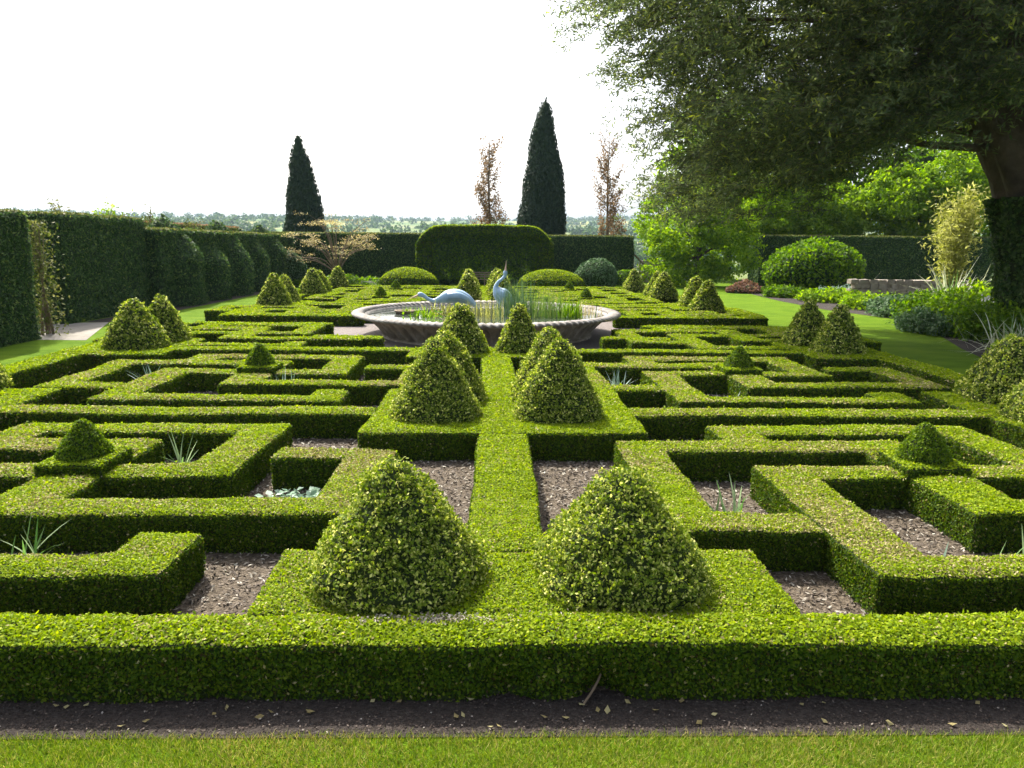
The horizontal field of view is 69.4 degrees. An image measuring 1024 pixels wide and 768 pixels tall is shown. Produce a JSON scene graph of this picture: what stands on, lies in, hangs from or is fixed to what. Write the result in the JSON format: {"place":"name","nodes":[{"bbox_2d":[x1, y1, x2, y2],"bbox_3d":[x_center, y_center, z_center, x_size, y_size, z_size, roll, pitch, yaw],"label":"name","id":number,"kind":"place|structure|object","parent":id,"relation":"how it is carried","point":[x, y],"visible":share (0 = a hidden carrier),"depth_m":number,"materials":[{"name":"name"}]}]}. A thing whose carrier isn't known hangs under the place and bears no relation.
{"place":"outdoors","nodes":[
{"label":"outdoors","id":0,"kind":"place"},
{"bbox_2d":[38,322,107,339],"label":"path","id":1,"kind":"structure","parent":0,"point":[81,331],"depth_m":21.48,"materials":[{"name":"gravel"}]},
{"bbox_2d":[28,219,84,335],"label":"leafy shrub","id":2,"kind":"object","parent":1,"relation":"on","point":[47,324],"visible":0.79,"depth_m":20.51,"materials":[{"name":"green plant"}]},
{"bbox_2d":[333,322,639,348],"bbox_3d":[-0.736,-1.470,21.693,12.200,0.001,10.000,0,11,-1],"label":"gravel court","id":3,"kind":"object","parent":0,"point":[599,331],"visible":0.09,"depth_m":21.74,"materials":[{"name":"gravel"}]},
{"bbox_2d":[351,300,620,347],"bbox_3d":[-0.732,-1.802,21.580,7.738,0.736,7.738,0,11,-1],"label":"stone basin","id":4,"kind":"object","parent":3,"relation":"on","point":[416,332],"visible":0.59,"depth_m":19.29,"materials":[{"name":"stone"}]},
{"bbox_2d":[368,305,604,323],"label":"water","id":5,"kind":"structure","parent":4,"relation":"in","point":[389,313],"depth_m":20.77,"materials":[{"name":"grey liquid"}]},
{"bbox_2d":[407,289,478,308],"bbox_3d":[-1.984,-2.359,21.451,2.088,0.800,0.585,0,11,-1],"label":"crane statue","id":6,"kind":"object","parent":5,"relation":"in","point":[457,295],"visible":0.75,"depth_m":21.31,"materials":[{"name":"paint"}]},
{"bbox_2d":[491,277,539,317],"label":"water plant","id":7,"kind":"object","parent":5,"relation":"on","point":[521,299],"visible":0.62,"depth_m":20.69,"materials":[{"name":"green plant"}]},
{"bbox_2d":[525,288,572,318],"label":"water plant","id":8,"kind":"object","parent":5,"relation":"on","point":[545,312],"visible":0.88,"depth_m":20.78,"materials":[{"name":"plant"}]},
{"bbox_2d":[0,0,980,220],"label":"sky","id":9,"kind":"structure","parent":0,"point":[179,107],"materials":[{"name":"white"}]},
{"bbox_2d":[0,279,1023,767],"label":"lawn","id":10,"kind":"structure","parent":0,"point":[936,351],"depth_m":3.93,"materials":[{"name":"green plant"}]},
{"bbox_2d":[0,208,41,347],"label":"yew hedge","id":11,"kind":"object","parent":10,"relation":"on","point":[19,321],"visible":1,"depth_m":18.80,"materials":[{"name":"green plant"}]},
{"bbox_2d":[23,211,151,323],"bbox_3d":[-16.034,-4.137,25.782,4.301,3.660,5.955,0,11,-1],"label":"yew hedge","id":12,"kind":"object","parent":10,"relation":"on","point":[104,258],"visible":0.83,"depth_m":24.68,"materials":[{"name":"green plant"}]},
{"bbox_2d":[0,322,205,407],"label":"border hedge","id":13,"kind":"object","parent":10,"relation":"on","point":[27,375],"visible":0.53,"depth_m":14.02,"materials":[{"name":"green plant"}]},
{"bbox_2d":[100,298,171,350],"bbox_3d":[-8.071,-1.284,15.828,1.296,1.135,1.303,0,11,-1],"label":"topiary cone","id":14,"kind":"object","parent":13,"relation":"on","point":[135,324],"visible":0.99,"depth_m":15.49,"materials":[{"name":"green plant"}]},
{"bbox_2d":[148,293,192,341],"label":"topiary cone","id":15,"kind":"object","parent":13,"relation":"on","point":[164,311],"visible":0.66,"depth_m":16.69,"materials":[{"name":"green plant"}]},
{"bbox_2d":[146,213,209,306],"bbox_3d":[-14.471,-5.193,30.901,3.181,3.865,3.480,0,11,-1],"label":"conifer","id":16,"kind":"object","parent":10,"relation":"on","point":[188,262],"visible":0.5,"depth_m":30.32,"materials":[{"name":"green plant"}]},
{"bbox_2d":[187,227,231,300],"bbox_3d":[-14.613,-5.504,33.940,3.245,3.357,3.364,-3,11,-19],"label":"conifer","id":17,"kind":"object","parent":10,"relation":"on","point":[217,279],"visible":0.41,"depth_m":33.37,"materials":[{"name":"green plant"}]},
{"bbox_2d":[144,226,294,304],"bbox_3d":[-15.085,-6.266,38.095,2.997,3.290,19.612,0,11,-1],"label":"yew hedge","id":18,"kind":"object","parent":10,"relation":"on","point":[160,243],"visible":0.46,"depth_m":29.67,"materials":[{"name":"green plant"}]},
{"bbox_2d":[204,219,254,295],"bbox_3d":[-14.544,-6.252,36.728,3.243,3.785,3.384,0,11,-1],"label":"conifer","id":19,"kind":"object","parent":10,"relation":"on","point":[242,271],"visible":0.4,"depth_m":36.31,"materials":[{"name":"green plant"}]},
{"bbox_2d":[235,228,270,291],"bbox_3d":[-14.593,-6.732,40.151,3.336,3.458,3.280,0,11,-1],"label":"conifer","id":20,"kind":"object","parent":10,"relation":"on","point":[261,260],"visible":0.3,"depth_m":39.51,"materials":[{"name":"green plant"}]},
{"bbox_2d":[249,224,289,277],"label":"conifer","id":21,"kind":"object","parent":10,"relation":"on","point":[277,255],"visible":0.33,"depth_m":42.82,"materials":[{"name":"green plant"}]},
{"bbox_2d":[218,286,344,321],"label":"border hedge","id":22,"kind":"object","parent":10,"relation":"on","point":[301,302],"visible":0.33,"depth_m":27.42,"materials":[{"name":"green plant"}]},
{"bbox_2d":[255,273,291,305],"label":"topiary cone","id":23,"kind":"object","parent":22,"relation":"on","point":[274,291],"visible":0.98,"depth_m":26.63,"materials":[{"name":"green plant"}]},
{"bbox_2d":[298,267,326,293],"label":"topiary cone","id":24,"kind":"object","parent":22,"relation":"on","point":[312,282],"visible":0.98,"depth_m":32.82,"materials":[{"name":"green plant"}]},
{"bbox_2d":[203,303,371,322],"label":"boxwood hedge","id":25,"kind":"object","parent":10,"relation":"on","point":[212,314],"visible":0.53,"depth_m":25.17,"materials":[{"name":"green plant"}]},
{"bbox_2d":[282,135,325,231],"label":"cypress","id":26,"kind":"object","parent":10,"relation":"on","point":[301,194],"visible":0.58,"depth_m":54.16,"materials":[{"name":"green plant"}]},
{"bbox_2d":[281,212,381,270],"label":"spreading maple","id":27,"kind":"object","parent":10,"relation":"on","point":[335,258],"visible":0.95,"depth_m":43.98,"materials":[{"name":"brown plant"}]},
{"bbox_2d":[248,231,421,279],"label":"yew hedge","id":28,"kind":"object","parent":10,"relation":"on","point":[397,250],"visible":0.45,"depth_m":48.62,"materials":[{"name":"green plant"}]},
{"bbox_2d":[332,285,455,292],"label":"boxwood hedge","id":29,"kind":"object","parent":10,"relation":"on","point":[412,289],"visible":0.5,"depth_m":36.58,"materials":[{"name":"green plant"}]},
{"bbox_2d":[378,266,438,285],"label":"clipped dome","id":30,"kind":"structure","parent":10,"relation":"on","point":[408,275],"depth_m":43.09,"materials":[{"name":"green plant"}]},
{"bbox_2d":[415,224,553,284],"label":"hedge","id":31,"kind":"object","parent":10,"relation":"on","point":[426,251],"visible":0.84,"depth_m":46.22,"materials":[{"name":"green plant"}]},
{"bbox_2d":[470,136,509,224],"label":"columnar beech","id":32,"kind":"object","parent":10,"relation":"on","point":[488,164],"visible":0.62,"depth_m":55.04,"materials":[{"name":"brown plant"}]},
{"bbox_2d":[0,321,1022,690],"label":"mulch bed","id":33,"kind":"object","parent":10,"relation":"on","point":[210,605],"depth_m":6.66,"materials":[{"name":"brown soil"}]},
{"bbox_2d":[0,403,376,438],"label":"cross hedge","id":34,"kind":"object","parent":33,"relation":"on","point":[325,422],"visible":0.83,"depth_m":9.89,"materials":[{"name":"green plant"}]},
{"bbox_2d":[0,420,398,616],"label":"boxwood hedge","id":35,"kind":"object","parent":33,"relation":"on","point":[151,521],"visible":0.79,"depth_m":6.26,"materials":[{"name":"green plant"}]},
{"bbox_2d":[33,417,134,476],"bbox_3d":[-4.318,0.593,7.459,0.698,0.542,0.689,0,11,-1],"label":"topiary finial","id":36,"kind":"object","parent":35,"relation":"on","point":[85,447],"visible":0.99,"depth_m":7.29,"materials":[{"name":"green plant"}]},
{"bbox_2d":[33,353,410,406],"bbox_3d":[-4.468,-0.033,12.890,6.220,0.464,4.462,0,11,-1],"label":"boxwood hedge","id":37,"kind":"object","parent":33,"relation":"on","point":[326,380],"visible":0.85,"depth_m":12.04,"materials":[{"name":"green plant"}]},
{"bbox_2d":[236,342,283,373],"bbox_3d":[-4.486,-0.472,13.162,0.707,0.546,0.711,0,11,-1],"label":"topiary finial","id":38,"kind":"object","parent":37,"relation":"on","point":[260,359],"visible":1,"depth_m":12.98,"materials":[{"name":"green plant"}]},
{"bbox_2d":[92,322,384,347],"bbox_3d":[-6.461,-1.109,18.497,6.683,0.478,4.473,0,11,-1],"label":"boxwood hedge","id":39,"kind":"object","parent":33,"relation":"on","point":[264,334],"visible":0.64,"depth_m":17.95,"materials":[{"name":"green plant"}]},
{"bbox_2d":[219,311,364,326],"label":"cross hedge","id":40,"kind":"object","parent":33,"relation":"on","point":[344,319],"visible":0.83,"depth_m":23.25,"materials":[{"name":"green plant"}]},
{"bbox_2d":[173,345,411,365],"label":"cross hedge","id":41,"kind":"object","parent":33,"relation":"on","point":[373,355],"visible":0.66,"depth_m":15.71,"materials":[{"name":"green plant"}]},
{"bbox_2d":[303,292,438,302],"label":"boxwood hedge","id":42,"kind":"object","parent":33,"relation":"on","point":[393,297],"visible":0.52,"depth_m":30.54,"materials":[{"name":"green plant"}]},
{"bbox_2d":[405,346,580,373],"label":"hedge block","id":43,"kind":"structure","parent":33,"relation":"on","point":[413,353],"depth_m":15.01,"materials":[{"name":"green plant"}]},
{"bbox_2d":[437,302,488,354],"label":"topiary cone","id":44,"kind":"object","parent":43,"relation":"on","point":[460,322],"visible":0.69,"depth_m":15.32,"materials":[{"name":"green plant"}]},
{"bbox_2d":[495,303,537,353],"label":"topiary cone","id":45,"kind":"object","parent":43,"relation":"on","point":[518,333],"visible":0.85,"depth_m":15.39,"materials":[{"name":"green plant"}]},
{"bbox_2d":[480,356,515,388],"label":"central hedge","id":46,"kind":"object","parent":33,"relation":"on","point":[497,372],"visible":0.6,"depth_m":13.13,"materials":[{"name":"green plant"}]},
{"bbox_2d":[357,388,647,461],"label":"hedge block","id":47,"kind":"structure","parent":33,"relation":"on","point":[380,429],"depth_m":8.98,"materials":[{"name":"green plant"}]},
{"bbox_2d":[388,336,482,424],"bbox_3d":[-1.020,-0.076,9.742,1.290,1.128,1.258,0,11,-1],"label":"topiary cone","id":48,"kind":"object","parent":47,"relation":"on","point":[434,388],"visible":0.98,"depth_m":9.46,"materials":[{"name":"green plant"}]},
{"bbox_2d":[432,330,487,401],"bbox_3d":[-0.974,-0.275,10.866,1.263,1.078,1.250,0,11,-1],"label":"topiary cone","id":49,"kind":"object","parent":47,"relation":"on","point":[457,350],"visible":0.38,"depth_m":10.69,"materials":[{"name":"green plant"}]},
{"bbox_2d":[509,326,563,402],"bbox_3d":[0.551,-0.294,10.889,1.185,1.138,1.210,0,11,-1],"label":"topiary cone","id":50,"kind":"object","parent":47,"relation":"on","point":[543,340],"visible":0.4,"depth_m":10.70,"materials":[{"name":"green plant"}]},
{"bbox_2d":[513,337,604,424],"bbox_3d":[0.616,-0.079,9.786,1.227,1.123,1.190,0,11,-1],"label":"topiary cone","id":51,"kind":"object","parent":47,"relation":"on","point":[558,387],"visible":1,"depth_m":9.46,"materials":[{"name":"green plant"}]},
{"bbox_2d":[467,432,543,554],"bbox_3d":[-0.077,1.072,7.237,0.657,0.435,3.558,0,11,-1],"label":"central hedge","id":52,"kind":"object","parent":33,"relation":"on","point":[504,513],"visible":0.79,"depth_m":6.71,"materials":[{"name":"green plant"}]},
{"bbox_2d":[0,608,1023,703],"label":"front hedge","id":53,"kind":"object","parent":33,"relation":"on","point":[323,655],"visible":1,"depth_m":4.27,"materials":[{"name":"green plant"}]},
{"bbox_2d":[246,548,800,618],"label":"hedge block","id":54,"kind":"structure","parent":33,"relation":"on","point":[743,580],"depth_m":4.84,"materials":[{"name":"green plant"}]},
{"bbox_2d":[302,454,488,616],"bbox_3d":[-0.788,0.914,5.047,1.262,0.912,1.275,0,11,-1],"label":"topiary cone","id":55,"kind":"object","parent":54,"relation":"on","point":[399,539],"visible":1,"depth_m":4.73,"materials":[{"name":"green plant"}]},
{"bbox_2d":[528,464,718,613],"bbox_3d":[0.747,0.954,5.082,1.261,0.845,1.254,0,11,-1],"label":"topiary cone","id":56,"kind":"object","parent":54,"relation":"on","point":[620,539],"visible":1,"depth_m":4.75,"materials":[{"name":"green plant"}]},
{"bbox_2d":[514,287,633,293],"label":"boxwood hedge","id":57,"kind":"object","parent":33,"relation":"on","point":[601,291],"visible":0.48,"depth_m":36.67,"materials":[{"name":"green plant"}]},
{"bbox_2d":[612,315,749,327],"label":"cross hedge","id":58,"kind":"object","parent":33,"relation":"on","point":[623,321],"visible":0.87,"depth_m":23.50,"materials":[{"name":"green plant"}]},
{"bbox_2d":[577,347,803,364],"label":"cross hedge","id":59,"kind":"object","parent":33,"relation":"on","point":[600,355],"visible":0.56,"depth_m":15.86,"materials":[{"name":"green plant"}]},
{"bbox_2d":[599,325,881,350],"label":"boxwood hedge","id":60,"kind":"object","parent":33,"relation":"on","point":[756,338],"visible":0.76,"depth_m":18.35,"materials":[{"name":"green plant"}]},
{"bbox_2d":[582,355,951,409],"bbox_3d":[4.101,0.011,13.059,6.218,0.470,4.453,0,11,-1],"label":"boxwood hedge","id":61,"kind":"object","parent":33,"relation":"on","point":[678,382],"visible":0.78,"depth_m":12.27,"materials":[{"name":"green plant"}]},
{"bbox_2d":[715,346,762,376],"bbox_3d":[4.096,-0.430,13.334,0.719,0.544,0.707,0,11,-1],"label":"topiary finial","id":62,"kind":"object","parent":61,"relation":"on","point":[738,360],"visible":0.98,"depth_m":13.16,"materials":[{"name":"green plant"}]},
{"bbox_2d":[628,406,988,439],"bbox_3d":[4.053,0.542,10.248,4.954,0.432,0.521,0,11,-1],"label":"cross hedge","id":63,"kind":"object","parent":33,"relation":"on","point":[665,423],"visible":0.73,"depth_m":10.04,"materials":[{"name":"green plant"}]},
{"bbox_2d":[613,423,1023,616],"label":"boxwood hedge","id":64,"kind":"object","parent":33,"relation":"on","point":[816,491],"visible":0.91,"depth_m":6.67,"materials":[{"name":"green plant"}]},
{"bbox_2d":[877,422,972,479],"bbox_3d":[4.260,0.644,7.633,0.697,0.532,0.685,0,11,-1],"label":"topiary finial","id":65,"kind":"object","parent":64,"relation":"on","point":[922,449],"visible":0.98,"depth_m":7.48,"materials":[{"name":"green plant"}]},
{"bbox_2d":[769,326,1023,448],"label":"border hedge","id":66,"kind":"object","parent":33,"relation":"on","point":[1001,428],"visible":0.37,"depth_m":13.35,"materials":[{"name":"green plant"}]},
{"bbox_2d":[780,298,824,346],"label":"topiary cone","id":67,"kind":"object","parent":66,"relation":"on","point":[805,325],"visible":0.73,"depth_m":16.88,"materials":[{"name":"green plant"}]},
{"bbox_2d":[809,304,866,354],"bbox_3d":[7.093,-1.197,16.049,1.093,1.111,1.088,0,11,-1],"label":"topiary cone","id":68,"kind":"object","parent":66,"relation":"on","point":[838,332],"visible":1,"depth_m":15.78,"materials":[{"name":"green plant"}]},
{"bbox_2d":[951,333,1023,405],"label":"topiary cone","id":69,"kind":"object","parent":66,"relation":"on","point":[995,375],"visible":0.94,"depth_m":10.94,"materials":[{"name":"green plant"}]},
{"bbox_2d":[995,380,1023,424],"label":"topiary cone","id":70,"kind":"object","parent":66,"relation":"on","point":[1011,406],"visible":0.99,"depth_m":9.91,"materials":[{"name":"green plant"}]},
{"bbox_2d":[0,690,1023,738],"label":"soil strip","id":71,"kind":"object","parent":10,"relation":"on","point":[500,708],"depth_m":4.13,"materials":[{"name":"brown soil"}]},
{"bbox_2d":[0,690,1023,734],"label":"soil crumbs","id":72,"kind":"object","parent":71,"relation":"on","point":[588,728],"visible":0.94,"depth_m":4.11,"materials":[{"name":"soil"}]},
{"bbox_2d":[53,697,1006,726],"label":"fallen leaves","id":73,"kind":"object","parent":71,"relation":"on","point":[607,710],"visible":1,"depth_m":4.14,"materials":[{"name":"beige plant"}]},
{"bbox_2d":[0,725,1023,767],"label":"grass","id":74,"kind":"structure","parent":10,"relation":"on","point":[276,745],"depth_m":3.84,"materials":[{"name":"green plant"}]},
{"bbox_2d":[431,234,634,283],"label":"yew hedge","id":75,"kind":"object","parent":10,"relation":"on","point":[572,253],"visible":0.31,"depth_m":48.90,"materials":[{"name":"green plant"}]},
{"bbox_2d":[516,97,566,234],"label":"cypress","id":76,"kind":"object","parent":10,"relation":"on","point":[541,206],"visible":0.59,"depth_m":54.09,"materials":[{"name":"green plant"}]},
{"bbox_2d":[517,269,585,286],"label":"clipped dome","id":77,"kind":"structure","parent":10,"relation":"on","point":[549,277],"depth_m":42.91,"materials":[{"name":"green plant"}]},
{"bbox_2d":[519,294,663,303],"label":"boxwood hedge","id":78,"kind":"object","parent":10,"relation":"on","point":[608,299],"visible":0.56,"depth_m":30.98,"materials":[{"name":"green plant"}]},
{"bbox_2d":[574,257,617,286],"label":"round shrub","id":79,"kind":"object","parent":10,"relation":"on","point":[597,272],"visible":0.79,"depth_m":43.92,"materials":[{"name":"green plant"}]},
{"bbox_2d":[592,128,627,235],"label":"columnar beech","id":80,"kind":"object","parent":10,"relation":"on","point":[610,220],"visible":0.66,"depth_m":55.36,"materials":[{"name":"brown plant"}]},
{"bbox_2d":[600,305,764,317],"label":"boxwood hedge","id":81,"kind":"object","parent":10,"relation":"on","point":[637,310],"visible":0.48,"depth_m":25.41,"materials":[{"name":"green plant"}]},
{"bbox_2d":[625,290,768,325],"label":"border hedge","id":82,"kind":"object","parent":10,"relation":"on","point":[755,320],"visible":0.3,"depth_m":26.38,"materials":[{"name":"green plant"}]},
{"bbox_2d":[648,271,678,299],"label":"topiary cone","id":83,"kind":"object","parent":82,"relation":"on","point":[662,287],"visible":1,"depth_m":32.22,"materials":[{"name":"green plant"}]},
{"bbox_2d":[688,279,724,311],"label":"topiary cone","id":84,"kind":"object","parent":82,"relation":"on","point":[706,296],"visible":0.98,"depth_m":26.10,"materials":[{"name":"green plant"}]},
{"bbox_2d":[637,170,777,286],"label":"lime tree","id":85,"kind":"object","parent":10,"relation":"on","point":[679,253],"visible":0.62,"depth_m":47.33,"materials":[{"name":"green plant"}]},
{"bbox_2d":[631,83,803,278],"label":"woodland tree","id":86,"kind":"object","parent":10,"relation":"on","point":[642,228],"visible":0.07,"depth_m":57.97,"materials":[{"name":"green plant"}]},
{"bbox_2d":[711,179,909,259],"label":"woodland tree","id":87,"kind":"object","parent":10,"relation":"on","point":[841,218],"visible":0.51,"depth_m":53.73,"materials":[{"name":"green plant"}]},
{"bbox_2d":[747,234,993,287],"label":"yew hedge","id":88,"kind":"object","parent":10,"relation":"on","point":[895,257],"visible":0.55,"depth_m":49.74,"materials":[{"name":"green plant"}]},
{"bbox_2d":[853,139,991,235],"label":"woodland tree","id":89,"kind":"object","parent":10,"relation":"on","point":[911,202],"visible":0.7,"depth_m":52.02,"materials":[{"name":"green plant"}]},
{"bbox_2d":[142,216,992,280],"bbox_3d":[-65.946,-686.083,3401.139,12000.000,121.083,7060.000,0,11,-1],"label":"ground","id":90,"kind":"structure","parent":0,"point":[412,226],"depth_m":1284.56,"materials":[{"name":"plant"}]},
{"bbox_2d":[9,207,993,273],"bbox_3d":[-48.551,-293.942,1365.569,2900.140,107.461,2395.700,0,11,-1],"label":"woods","id":91,"kind":"object","parent":90,"relation":"on","point":[276,221],"visible":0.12,"depth_m":1177.39,"materials":[{"name":"green plant"}]},
{"bbox_2d":[754,91,912,234],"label":"woodland tree","id":92,"kind":"object","parent":90,"relation":"on","point":[855,181],"depth_m":62.09,"materials":[{"name":"green plant"}]},
{"bbox_2d":[856,118,989,236],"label":"woodland tree","id":93,"kind":"object","parent":90,"relation":"on","point":[918,158],"visible":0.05,"depth_m":59.45,"materials":[{"name":"green plant"}]},
{"bbox_2d":[753,293,991,356],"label":"border soil","id":94,"kind":"structure","parent":0,"point":[827,305],"depth_m":22.41,"materials":[{"name":"soil"}]},
{"bbox_2d":[541,0,1023,337],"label":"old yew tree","id":95,"kind":"object","parent":94,"relation":"on","point":[906,70],"visible":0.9,"depth_m":18.49,"materials":[{"name":"green plant"}]},
{"bbox_2d":[760,284,811,297],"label":"border plant","id":96,"kind":"object","parent":94,"relation":"on","point":[787,291],"visible":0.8,"depth_m":38.43,"materials":[{"name":"green plant"}]},
{"bbox_2d":[760,236,866,289],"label":"round shrub","id":97,"kind":"object","parent":94,"relation":"on","point":[812,263],"visible":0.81,"depth_m":39.42,"materials":[{"name":"green plant"}]},
{"bbox_2d":[794,286,859,302],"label":"border plant","id":98,"kind":"object","parent":94,"relation":"on","point":[830,294],"visible":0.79,"depth_m":35.46,"materials":[{"name":"green plant"}]},
{"bbox_2d":[837,290,902,310],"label":"border plant","id":99,"kind":"object","parent":94,"relation":"on","point":[853,301],"visible":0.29,"depth_m":31.74,"materials":[{"name":"green plant"}]},
{"bbox_2d":[862,292,927,318],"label":"border plant","id":100,"kind":"object","parent":94,"relation":"on","point":[876,306],"visible":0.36,"depth_m":28.46,"materials":[{"name":"green plant"}]},
{"bbox_2d":[846,279,975,295],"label":"stone wall","id":101,"kind":"structure","parent":94,"relation":"on","point":[879,286],"depth_m":35.88,"materials":[{"name":"stone"}]},
{"bbox_2d":[892,306,959,336],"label":"border plant","id":102,"kind":"object","parent":94,"relation":"on","point":[931,322],"visible":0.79,"depth_m":22.75,"materials":[{"name":"green plant"}]},
{"bbox_2d":[885,285,991,324],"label":"border plant","id":103,"kind":"object","parent":94,"relation":"on","point":[936,302],"visible":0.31,"depth_m":24.10,"materials":[{"name":"green plant"}]},
{"bbox_2d":[912,180,991,288],"bbox_3d":[18.695,-5.943,31.307,2.961,5.621,3.591,8,13,35],"label":"yellow bamboo","id":104,"kind":"object","parent":94,"relation":"on","point":[958,240],"visible":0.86,"depth_m":31.02,"materials":[{"name":"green plant"}]},
{"bbox_2d":[941,296,1023,343],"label":"border plant","id":105,"kind":"object","parent":94,"relation":"on","point":[969,324],"visible":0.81,"depth_m":20.93,"materials":[{"name":"green plant"}]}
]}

